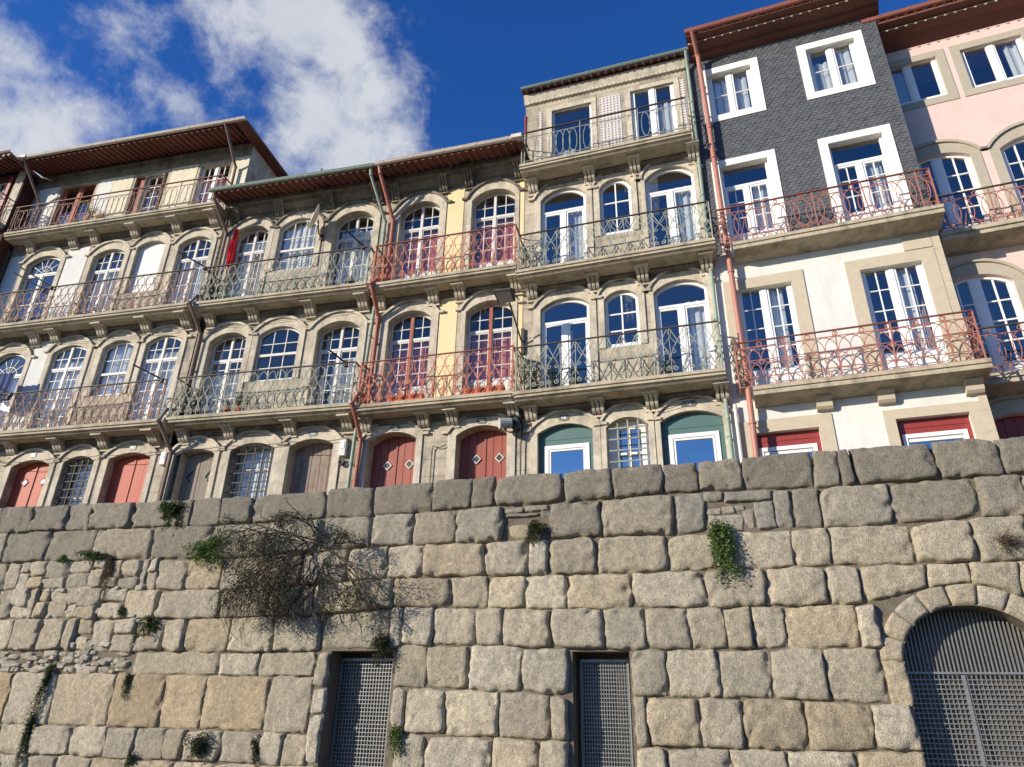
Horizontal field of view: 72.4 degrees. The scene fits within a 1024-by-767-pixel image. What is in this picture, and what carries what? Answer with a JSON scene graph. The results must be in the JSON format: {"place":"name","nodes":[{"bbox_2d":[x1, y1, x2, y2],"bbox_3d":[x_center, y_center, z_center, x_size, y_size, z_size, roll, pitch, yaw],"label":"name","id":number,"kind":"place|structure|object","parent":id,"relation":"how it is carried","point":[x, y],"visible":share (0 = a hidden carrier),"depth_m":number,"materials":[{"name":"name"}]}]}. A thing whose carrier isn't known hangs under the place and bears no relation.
{"place":"outdoors","nodes":[
{"label":"outdoors","id":0,"kind":"place"},
{"bbox_2d":[0,0,929,177],"label":"sky","id":1,"kind":"structure","parent":0,"point":[325,84],"materials":[{"name":"blue"}]},
{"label":"street","id":2,"kind":"structure","parent":0,"visible":0},
{"bbox_2d":[0,150,79,373],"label":"oxblood townhouse","id":3,"kind":"structure","parent":2,"relation":"on","point":[16,189],"depth_m":23.68,"materials":[{"name":"white paint"}]},
{"bbox_2d":[0,116,288,507],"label":"cream townhouse","id":4,"kind":"structure","parent":2,"relation":"on","point":[125,269],"depth_m":21.03,"materials":[{"name":"white paint"}]},
{"bbox_2d":[0,373,14,402],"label":"hanging cloth","id":5,"kind":"object","parent":4,"relation":"hanging from","point":[6,381],"visible":0.86,"depth_m":20.05,"materials":[{"name":"blue fabric"}]},
{"bbox_2d":[0,354,24,430],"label":"french door","id":6,"kind":"structure","parent":4,"relation":"in","point":[16,378],"depth_m":20.83,"materials":[{"name":"white paint"}]},
{"bbox_2d":[6,463,48,507],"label":"door","id":7,"kind":"structure","parent":4,"relation":"in","point":[29,480],"depth_m":19.11,"materials":[{"name":"red paint"}]},
{"bbox_2d":[13,272,46,292],"bbox_3d":[-14.467,-3.036,21.000,0.988,0.531,0.112,7,-26,-11],"label":"drying arm","id":8,"kind":"object","parent":4,"relation":"attached to","point":[43,290],"visible":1,"depth_m":20.97},
{"bbox_2d":[9,257,60,322],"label":"french door","id":9,"kind":"structure","parent":4,"relation":"in","point":[42,276],"depth_m":22.37,"materials":[{"name":"white paint"}]},
{"bbox_2d":[20,266,53,289],"bbox_3d":[-14.270,-3.156,21.006,1.078,0.660,0.110,6,-26,-9],"label":"drying arm","id":10,"kind":"object","parent":4,"relation":"attached to","point":[51,287],"visible":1,"depth_m":20.97},
{"bbox_2d":[30,347,86,427],"bbox_3d":[-12.989,0.262,20.200,1.192,2.906,0.212,-5,-26,12],"label":"french door","id":11,"kind":"structure","parent":4,"relation":"in","point":[66,374],"depth_m":20.33,"materials":[{"name":"white paint"}]},
{"bbox_2d":[52,185,95,224],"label":"french door","id":12,"kind":"structure","parent":4,"relation":"in","point":[81,191],"depth_m":23.67,"materials":[{"name":"red paint"}]},
{"bbox_2d":[60,459,93,504],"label":"window","id":13,"kind":"structure","parent":4,"relation":"in","point":[83,469],"depth_m":18.94,"materials":[{"name":"glass"}]},
{"bbox_2d":[2,451,159,462],"bbox_3d":[-12.746,2.021,18.993,7.501,0.216,0.062,-5,-26,12],"label":"cable","id":14,"kind":"object","parent":4,"relation":"attached to","point":[78,458],"visible":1,"depth_m":18.69,"materials":[{"name":"black plastic"}]},
{"bbox_2d":[82,203,99,220],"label":"potted plant","id":15,"kind":"object","parent":4,"relation":"on","point":[88,210],"visible":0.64,"depth_m":22.62,"materials":[{"name":"green plant"}]},
{"bbox_2d":[2,327,191,350],"bbox_3d":[-12.668,-1.261,20.585,7.501,0.116,0.019,-5,-26,12],"label":"cable","id":16,"kind":"object","parent":4,"relation":"attached to","point":[97,340],"visible":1,"depth_m":20.39,"materials":[{"name":"black plastic"}]},
{"bbox_2d":[78,251,124,314],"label":"french door","id":17,"kind":"structure","parent":4,"relation":"in","point":[110,273],"depth_m":21.79,"materials":[{"name":"white paint"}]},
{"bbox_2d":[92,342,133,395],"bbox_3d":[-11.342,-0.387,20.129,1.052,1.740,0.212,-5,-26,12],"label":"window","id":18,"kind":"structure","parent":4,"relation":"in","point":[117,365],"depth_m":20.20,"materials":[{"name":"clear glass"}]},
{"bbox_2d":[104,456,149,503],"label":"door","id":19,"kind":"structure","parent":4,"relation":"in","point":[128,476],"depth_m":18.44,"materials":[{"name":"red paint"}]},
{"bbox_2d":[133,364,164,382],"bbox_3d":[-9.567,-0.261,18.417,0.818,0.391,0.114,10,-27,-17],"label":"drying arm","id":20,"kind":"object","parent":4,"relation":"attached to","point":[161,380],"visible":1,"depth_m":18.40},
{"bbox_2d":[138,176,163,211],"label":"french door","id":21,"kind":"structure","parent":4,"relation":"in","point":[149,180],"depth_m":23.06,"materials":[{"name":"white paint"}]},
{"bbox_2d":[127,337,180,420],"bbox_3d":[-9.889,0.008,19.528,1.152,2.906,0.213,-5,-26,12],"label":"french door","id":22,"kind":"structure","parent":4,"relation":"in","point":[162,365],"depth_m":19.65,"materials":[{"name":"white paint"}]},
{"bbox_2d":[166,239,211,304],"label":"french door","id":23,"kind":"structure","parent":4,"relation":"in","point":[187,263],"depth_m":21.12,"materials":[{"name":"white paint"}]},
{"bbox_2d":[194,164,230,204],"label":"french door","id":24,"kind":"structure","parent":4,"relation":"in","point":[218,168],"depth_m":22.62,"materials":[{"name":"white paint"}]},
{"bbox_2d":[156,162,395,500],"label":"weathered stone townhouse","id":25,"kind":"structure","parent":2,"relation":"on","point":[297,379],"depth_m":18.94,"materials":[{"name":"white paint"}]},
{"bbox_2d":[159,451,168,465],"bbox_3d":[-9.011,1.942,18.121,0.170,0.360,0.122,-5,-26,12],"label":"meter box","id":26,"kind":"object","parent":25,"relation":"attached to","point":[163,458],"visible":0.98,"depth_m":18.07,"materials":[{"name":"white paint"}]},
{"bbox_2d":[178,252,206,270],"bbox_3d":[-9.051,-3.467,19.827,0.819,0.411,0.114,10,-27,-17],"label":"drying arm","id":27,"kind":"object","parent":25,"relation":"attached to","point":[204,268],"visible":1,"depth_m":19.80},
{"bbox_2d":[178,453,213,500],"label":"door","id":28,"kind":"structure","parent":25,"relation":"in","point":[197,471],"depth_m":18.07,"materials":[{"name":"grey wood"}]},
{"bbox_2d":[189,384,205,414],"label":"potted plant","id":29,"kind":"object","parent":25,"relation":"on","point":[194,406],"visible":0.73,"depth_m":18.21,"materials":[{"name":"green plant"}]},
{"bbox_2d":[205,277,225,299],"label":"potted plant","id":30,"kind":"object","parent":25,"relation":"on","point":[212,292],"visible":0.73,"depth_m":19.80,"materials":[{"name":"green plant"}]},
{"bbox_2d":[199,337,245,413],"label":"french door","id":31,"kind":"structure","parent":25,"relation":"in","point":[229,361],"depth_m":19.25,"materials":[{"name":"white paint"}]},
{"bbox_2d":[225,228,238,268],"bbox_3d":[-8.137,-3.917,20.374,0.278,1.390,0.142,-5,-26,12],"label":"hanging cloth","id":32,"kind":"object","parent":25,"relation":"hanging from","point":[231,253],"visible":0.91,"depth_m":20.35,"materials":[{"name":"red fabric"}]},
{"bbox_2d":[231,390,252,410],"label":"potted plant","id":33,"kind":"object","parent":25,"relation":"on","point":[238,408],"visible":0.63,"depth_m":17.95,"materials":[{"name":"green plant"}]},
{"bbox_2d":[226,230,268,297],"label":"french door","id":34,"kind":"structure","parent":25,"relation":"in","point":[254,251],"depth_m":20.88,"materials":[{"name":"white paint"}]},
{"bbox_2d":[228,446,273,498],"bbox_3d":[-6.490,2.626,17.628,1.242,2.140,0.203,-5,-26,12],"label":"window","id":35,"kind":"structure","parent":25,"relation":"in","point":[256,467],"depth_m":17.86,"materials":[{"name":"glass"}]},
{"bbox_2d":[177,438,347,448],"bbox_3d":[-6.356,1.523,17.599,4.802,0.106,0.057,-5,-26,12],"label":"cable","id":36,"kind":"object","parent":25,"relation":"attached to","point":[270,444],"visible":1,"depth_m":17.47,"materials":[{"name":"black plastic"}]},
{"bbox_2d":[252,328,299,381],"bbox_3d":[-6.336,-0.788,18.939,1.232,1.616,0.070,-5,-26,12],"label":"window","id":37,"kind":"structure","parent":25,"relation":"in","point":[275,331],"depth_m":18.97,"materials":[{"name":"white paint"}]},
{"bbox_2d":[209,310,357,326],"bbox_3d":[-6.181,-1.771,19.173,4.801,0.116,0.017,-5,-26,12],"label":"cable","id":38,"kind":"object","parent":25,"relation":"attached to","point":[288,319],"visible":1,"depth_m":19.12,"materials":[{"name":"black plastic"}]},
{"bbox_2d":[274,220,317,270],"bbox_3d":[-6.251,-4.017,20.551,1.232,1.796,0.211,-5,-26,12],"label":"window","id":39,"kind":"structure","parent":25,"relation":"in","point":[298,241],"depth_m":20.63,"materials":[{"name":"white paint"}]},
{"bbox_2d":[289,443,332,493],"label":"door","id":40,"kind":"structure","parent":25,"relation":"in","point":[312,463],"depth_m":17.44,"materials":[{"name":"brown wood"}]},
{"bbox_2d":[299,204,323,239],"bbox_3d":[-5.668,-4.680,20.048,0.599,0.843,0.834,-5,-26,12],"label":"satellite dish","id":41,"kind":"object","parent":25,"relation":"attached to","point":[314,219],"visible":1,"depth_m":19.80,"materials":[{"name":"paint"}]},
{"bbox_2d":[311,325,359,404],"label":"french door","id":42,"kind":"structure","parent":25,"relation":"in","point":[341,350],"depth_m":18.53,"materials":[{"name":"white paint"}]},
{"bbox_2d":[338,439,347,456],"bbox_3d":[-4.111,1.570,17.047,0.170,0.420,0.122,-5,-26,12],"label":"meter box","id":43,"kind":"object","parent":25,"relation":"attached to","point":[343,446],"visible":1,"depth_m":17.00,"materials":[{"name":"white paint"}]},
{"bbox_2d":[329,216,373,285],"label":"french door","id":44,"kind":"structure","parent":25,"relation":"in","point":[347,241],"depth_m":20.18,"materials":[{"name":"white paint"}]},
{"bbox_2d":[355,132,529,490],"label":"yellow stone townhouse","id":45,"kind":"structure","parent":2,"relation":"on","point":[447,332],"depth_m":17.92,"materials":[{"name":"white paint"}]},
{"bbox_2d":[369,437,415,490],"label":"door","id":46,"kind":"structure","parent":45,"relation":"in","point":[393,458],"depth_m":16.98,"materials":[{"name":"red paint"}]},
{"bbox_2d":[387,388,424,401],"bbox_3d":[-2.543,0.309,16.770,0.924,0.380,0.214,-6,-26,14],"label":"planter box","id":47,"kind":"object","parent":45,"relation":"on","point":[405,397],"visible":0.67,"depth_m":16.69,"materials":[{"name":"orange ceramic"}]},
{"bbox_2d":[384,314,430,401],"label":"french door","id":48,"kind":"structure","parent":45,"relation":"in","point":[400,351],"depth_m":18.09,"materials":[{"name":"white paint"}]},
{"bbox_2d":[397,206,439,278],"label":"french door","id":49,"kind":"structure","parent":45,"relation":"in","point":[429,244],"depth_m":19.62,"materials":[{"name":"white paint"}]},
{"bbox_2d":[459,430,506,481],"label":"door","id":50,"kind":"structure","parent":45,"relation":"in","point":[482,453],"depth_m":16.42,"materials":[{"name":"red paint"}]},
{"bbox_2d":[462,380,505,393],"bbox_3d":[-0.664,0.109,16.309,1.044,0.419,0.228,-6,-26,14],"label":"planter box","id":51,"kind":"object","parent":45,"relation":"on","point":[483,389],"visible":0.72,"depth_m":16.21,"materials":[{"name":"orange ceramic"}]},
{"bbox_2d":[465,304,511,389],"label":"french door","id":52,"kind":"structure","parent":45,"relation":"in","point":[504,339],"depth_m":17.55,"materials":[{"name":"red paint"}]},
{"bbox_2d":[471,193,514,268],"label":"french door","id":53,"kind":"structure","parent":45,"relation":"in","point":[489,235],"depth_m":19.09,"materials":[{"name":"white paint"}]},
{"bbox_2d":[493,287,524,354],"bbox_3d":[-0.066,-1.515,16.672,0.440,1.247,1.278,-6,-26,14],"label":"flood lamp","id":54,"kind":"object","parent":45,"relation":"attached to","point":[504,295],"visible":0.98,"depth_m":16.54,"materials":[{"name":"metal"}]},
{"bbox_2d":[498,394,522,474],"bbox_3d":[-0.110,1.849,15.372,0.558,3.213,0.704,-6,-26,14],"label":"wall spotlight","id":55,"kind":"object","parent":45,"relation":"attached to","point":[512,421],"depth_m":15.89,"materials":[{"name":"grey plastic"}]},
{"bbox_2d":[513,47,733,477],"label":"stone townhouse","id":56,"kind":"structure","parent":2,"relation":"on","point":[616,279],"depth_m":17.08,"materials":[{"name":"beige stone"}]},
{"bbox_2d":[523,357,540,389],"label":"potted plant","id":57,"kind":"object","parent":56,"relation":"on","point":[533,375],"visible":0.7,"depth_m":16.27,"materials":[{"name":"green plant"}]},
{"bbox_2d":[546,350,562,386],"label":"potted plant","id":58,"kind":"object","parent":56,"relation":"on","point":[552,378],"visible":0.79,"depth_m":15.99,"materials":[{"name":"green plant"}]},
{"bbox_2d":[542,190,586,265],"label":"french door","id":59,"kind":"structure","parent":56,"relation":"in","point":[575,215],"depth_m":18.30,"materials":[{"name":"white paint"}]},
{"bbox_2d":[541,300,590,387],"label":"french door","id":60,"kind":"structure","parent":56,"relation":"in","point":[566,332],"depth_m":16.86,"materials":[{"name":"white paint"}]},
{"bbox_2d":[539,426,593,477],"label":"door","id":61,"kind":"structure","parent":56,"relation":"in","point":[563,449],"depth_m":15.67,"materials":[{"name":"green paint"}]},
{"bbox_2d":[552,104,592,156],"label":"french door","id":62,"kind":"structure","parent":56,"relation":"in","point":[553,114],"depth_m":19.71,"materials":[{"name":"white paint"}]},
{"bbox_2d":[566,361,582,384],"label":"potted plant","id":63,"kind":"object","parent":56,"relation":"on","point":[573,383],"visible":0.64,"depth_m":15.82,"materials":[{"name":"green plant"}]},
{"bbox_2d":[600,181,633,235],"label":"window","id":64,"kind":"structure","parent":56,"relation":"in","point":[614,183],"depth_m":18.08,"materials":[{"name":"white paint"}]},
{"bbox_2d":[605,292,640,347],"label":"window","id":65,"kind":"structure","parent":56,"relation":"in","point":[620,294],"depth_m":16.61,"materials":[{"name":"white paint"}]},
{"bbox_2d":[608,421,650,471],"bbox_3d":[2.582,1.698,15.227,0.922,1.886,0.060,-7,-27,16],"label":"window","id":66,"kind":"structure","parent":56,"relation":"in","point":[643,431],"depth_m":15.38,"materials":[{"name":"white paint"}]},
{"bbox_2d":[630,84,677,139],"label":"french door","id":67,"kind":"structure","parent":56,"relation":"in","point":[651,92],"depth_m":18.95,"materials":[{"name":"white paint"}]},
{"bbox_2d":[659,357,674,373],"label":"potted plant","id":68,"kind":"object","parent":56,"relation":"on","point":[664,370],"visible":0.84,"depth_m":15.19,"materials":[{"name":"green plant"}]},
{"bbox_2d":[645,169,700,247],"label":"french door","id":69,"kind":"structure","parent":56,"relation":"in","point":[678,196],"depth_m":17.52,"materials":[{"name":"white paint"}]},
{"bbox_2d":[654,282,715,373],"bbox_3d":[3.950,-1.131,16.029,1.222,2.716,0.211,-7,-27,16],"label":"french door","id":70,"kind":"structure","parent":56,"relation":"in","point":[697,311],"depth_m":16.02,"materials":[{"name":"white paint"}]},
{"bbox_2d":[661,413,726,469],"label":"door","id":71,"kind":"structure","parent":56,"relation":"in","point":[692,434],"depth_m":14.88,"materials":[{"name":"green paint"}]},
{"bbox_2d":[684,0,998,462],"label":"slate hung townhouse","id":72,"kind":"structure","parent":2,"relation":"on","point":[826,222],"depth_m":15.62,"materials":[{"name":"white paint"}]},
{"bbox_2d":[707,68,755,115],"bbox_3d":[5.801,-7.566,18.464,1.092,1.500,0.216,-8,-27,18],"label":"window","id":73,"kind":"structure","parent":72,"relation":"in","point":[731,95],"depth_m":18.50,"materials":[{"name":"white paint"}]},
{"bbox_2d":[720,161,779,254],"bbox_3d":[5.733,-4.176,16.850,1.102,2.610,0.215,-8,-27,18],"label":"french door","id":74,"kind":"structure","parent":72,"relation":"in","point":[761,189],"depth_m":16.82,"materials":[{"name":"white paint"}]},
{"bbox_2d":[737,284,807,395],"bbox_3d":[5.674,-0.926,15.302,1.162,2.610,0.216,-8,-27,18],"label":"french door","id":75,"kind":"structure","parent":72,"relation":"in","point":[777,301],"depth_m":15.30,"materials":[{"name":"white paint"}]},
{"bbox_2d":[757,429,821,456],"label":"door","id":76,"kind":"structure","parent":72,"relation":"in","point":[797,442],"depth_m":14.20,"materials":[{"name":"red paint"}]},
{"bbox_2d":[806,42,862,91],"bbox_3d":[8.137,-7.883,17.692,1.132,1.500,0.218,-8,-27,18],"label":"window","id":77,"kind":"structure","parent":72,"relation":"in","point":[842,67],"depth_m":17.71,"materials":[{"name":"white paint"}]},
{"bbox_2d":[829,136,900,220],"bbox_3d":[8.091,-4.498,16.067,1.152,2.610,0.211,-8,-27,18],"label":"french door","id":78,"kind":"structure","parent":72,"relation":"in","point":[877,166],"depth_m":16.04,"materials":[{"name":"white paint"}]},
{"bbox_2d":[861,263,947,369],"bbox_3d":[8.092,-1.256,14.500,1.182,2.610,0.214,-8,-27,18],"label":"french door","id":79,"kind":"structure","parent":72,"relation":"in","point":[900,283],"depth_m":14.50,"materials":[{"name":"white paint"}]},
{"bbox_2d":[896,414,974,448],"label":"door","id":80,"kind":"structure","parent":72,"relation":"in","point":[927,431],"depth_m":13.39,"materials":[{"name":"red paint"}]},
{"bbox_2d":[861,0,1023,438],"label":"pink townhouse","id":81,"kind":"structure","parent":2,"relation":"on","point":[956,67],"depth_m":16.37,"materials":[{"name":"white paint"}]},
{"bbox_2d":[890,59,946,104],"bbox_3d":[10.007,-7.423,17.550,1.292,1.300,0.206,-8,-27,19],"label":"window","id":82,"kind":"structure","parent":81,"relation":"in","point":[904,82],"depth_m":17.55,"materials":[{"name":"white paint"}]},
{"bbox_2d":[918,155,990,234],"bbox_3d":[9.937,-4.182,15.956,1.322,2.516,0.075,-8,-27,19],"label":"french door","id":83,"kind":"structure","parent":81,"relation":"in","point":[939,173],"depth_m":16.01,"materials":[{"name":"white paint"}]},
{"bbox_2d":[953,277,1023,372],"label":"french door","id":84,"kind":"structure","parent":81,"relation":"in","point":[982,310],"depth_m":14.56,"materials":[{"name":"white paint"}]},
{"bbox_2d":[960,37,1023,87],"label":"window","id":85,"kind":"structure","parent":81,"relation":"in","point":[1014,53],"depth_m":16.91,"materials":[{"name":"white paint"}]},
{"bbox_2d":[994,416,1023,438],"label":"door","id":86,"kind":"structure","parent":81,"relation":"in","point":[1009,427],"depth_m":13.66,"materials":[{"name":"red paint"}]},
{"bbox_2d":[1000,138,1023,211],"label":"french door","id":87,"kind":"structure","parent":81,"relation":"in","point":[1013,144],"depth_m":15.74,"materials":[{"name":"white paint"}]},
{"label":"ground","id":88,"kind":"structure","parent":0,"visible":0},
{"bbox_2d":[0,436,1023,766],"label":"retaining wall","id":89,"kind":"structure","parent":88,"relation":"on","point":[786,650],"depth_m":12.05,"materials":[{"name":"stone"}]},
{"bbox_2d":[10,710,36,766],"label":"hanging plant","id":90,"kind":"object","parent":89,"relation":"hanging from","point":[27,732],"visible":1,"depth_m":13.66,"materials":[{"name":"green plant"}]},
{"bbox_2d":[22,659,55,728],"bbox_3d":[-9.445,6.157,14.018,0.363,1.395,0.207,-6,-26,14],"label":"hanging plant","id":91,"kind":"object","parent":89,"relation":"hanging from","point":[48,673],"visible":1,"depth_m":14.01,"materials":[{"name":"green plant"}]},
{"bbox_2d":[73,549,110,563],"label":"wall plant","id":92,"kind":"object","parent":89,"relation":"attached to","point":[96,555],"depth_m":15.01,"materials":[{"name":"green plant"}]},
{"bbox_2d":[91,549,117,606],"bbox_3d":[-8.571,4.099,14.751,0.471,1.188,0.233,-6,-26,14],"label":"dry plant","id":93,"kind":"object","parent":89,"relation":"attached to","point":[108,571],"visible":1,"depth_m":14.78,"materials":[{"name":"brown plant"}]},
{"bbox_2d":[118,672,132,701],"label":"wall plant","id":94,"kind":"object","parent":89,"relation":"attached to","point":[126,685],"depth_m":13.57,"materials":[{"name":"green plant"}]},
{"bbox_2d":[124,749,137,766],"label":"wall plant","id":95,"kind":"object","parent":89,"relation":"attached to","point":[130,759],"depth_m":12.91,"materials":[{"name":"green plant"}]},
{"bbox_2d":[130,615,159,643],"bbox_3d":[-7.307,4.888,13.957,0.735,0.546,0.258,-6,-26,14],"label":"wall plant","id":96,"kind":"object","parent":89,"relation":"attached to","point":[152,626],"depth_m":13.96,"materials":[{"name":"green plant"}]},
{"bbox_2d":[157,499,187,530],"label":"leafy wall plant","id":97,"kind":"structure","parent":89,"relation":"attached to","point":[170,508],"depth_m":14.97,"materials":[{"name":"green plant"}]},
{"bbox_2d":[181,727,213,765],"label":"wall plant","id":98,"kind":"object","parent":89,"relation":"attached to","point":[198,746],"depth_m":12.63,"materials":[{"name":"green plant"}]},
{"bbox_2d":[182,532,226,570],"bbox_3d":[-6.318,3.442,14.300,1.096,0.848,0.344,-6,-26,14],"label":"wall plant","id":99,"kind":"object","parent":89,"relation":"attached to","point":[201,550],"depth_m":14.27,"materials":[{"name":"green plant"}]},
{"bbox_2d":[250,734,259,766],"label":"wall plant","id":100,"kind":"object","parent":89,"relation":"attached to","point":[255,752],"depth_m":12.36,"materials":[{"name":"green plant"}]},
{"bbox_2d":[203,495,408,649],"bbox_3d":[-3.928,3.507,13.245,4.795,2.858,0.790,-6,-26,14],"label":"dry shrub","id":101,"kind":"object","parent":89,"relation":"attached to","point":[270,589],"visible":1,"depth_m":13.17,"materials":[{"name":"brown plant"}]},
{"bbox_2d":[329,658,392,766],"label":"grating gate","id":102,"kind":"structure","parent":89,"relation":"attached to","point":[350,707],"depth_m":12.64,"materials":[{"name":"metal"}]},
{"bbox_2d":[367,629,391,669],"bbox_3d":[-2.357,4.748,12.487,0.549,0.719,0.308,-14,-30,29],"label":"wall plant","id":103,"kind":"object","parent":89,"relation":"attached to","point":[382,642],"depth_m":12.46,"materials":[{"name":"green plant"}]},
{"bbox_2d":[386,721,402,759],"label":"wall plant","id":104,"kind":"object","parent":89,"relation":"attached to","point":[396,737],"depth_m":11.79,"materials":[{"name":"green plant"}]},
{"bbox_2d":[525,516,551,545],"bbox_3d":[0.420,2.663,12.611,0.637,0.607,0.333,-6,-26,14],"label":"wall plant","id":105,"kind":"object","parent":89,"relation":"attached to","point":[535,527],"depth_m":12.59,"materials":[{"name":"green plant"}]},
{"bbox_2d":[580,659,633,766],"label":"grating gate","id":106,"kind":"structure","parent":89,"relation":"attached to","point":[604,710],"depth_m":11.52,"materials":[{"name":"metal"}]},
{"bbox_2d":[706,515,747,589],"bbox_3d":[3.528,2.772,11.571,0.589,1.236,0.337,-6,-26,14],"label":"plant","id":107,"kind":"object","parent":89,"relation":"attached to","point":[719,537],"visible":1,"depth_m":11.58,"materials":[{"name":"green plant"}]},
{"bbox_2d":[904,609,1023,766],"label":"arched gate","id":108,"kind":"structure","parent":89,"relation":"attached to","point":[974,720],"depth_m":10.40,"materials":[{"name":"metal"}]},
{"bbox_2d":[989,525,1023,566],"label":"dry plant","id":109,"kind":"object","parent":89,"relation":"attached to","point":[1004,539],"visible":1,"depth_m":10.53,"materials":[{"name":"brown plant"}]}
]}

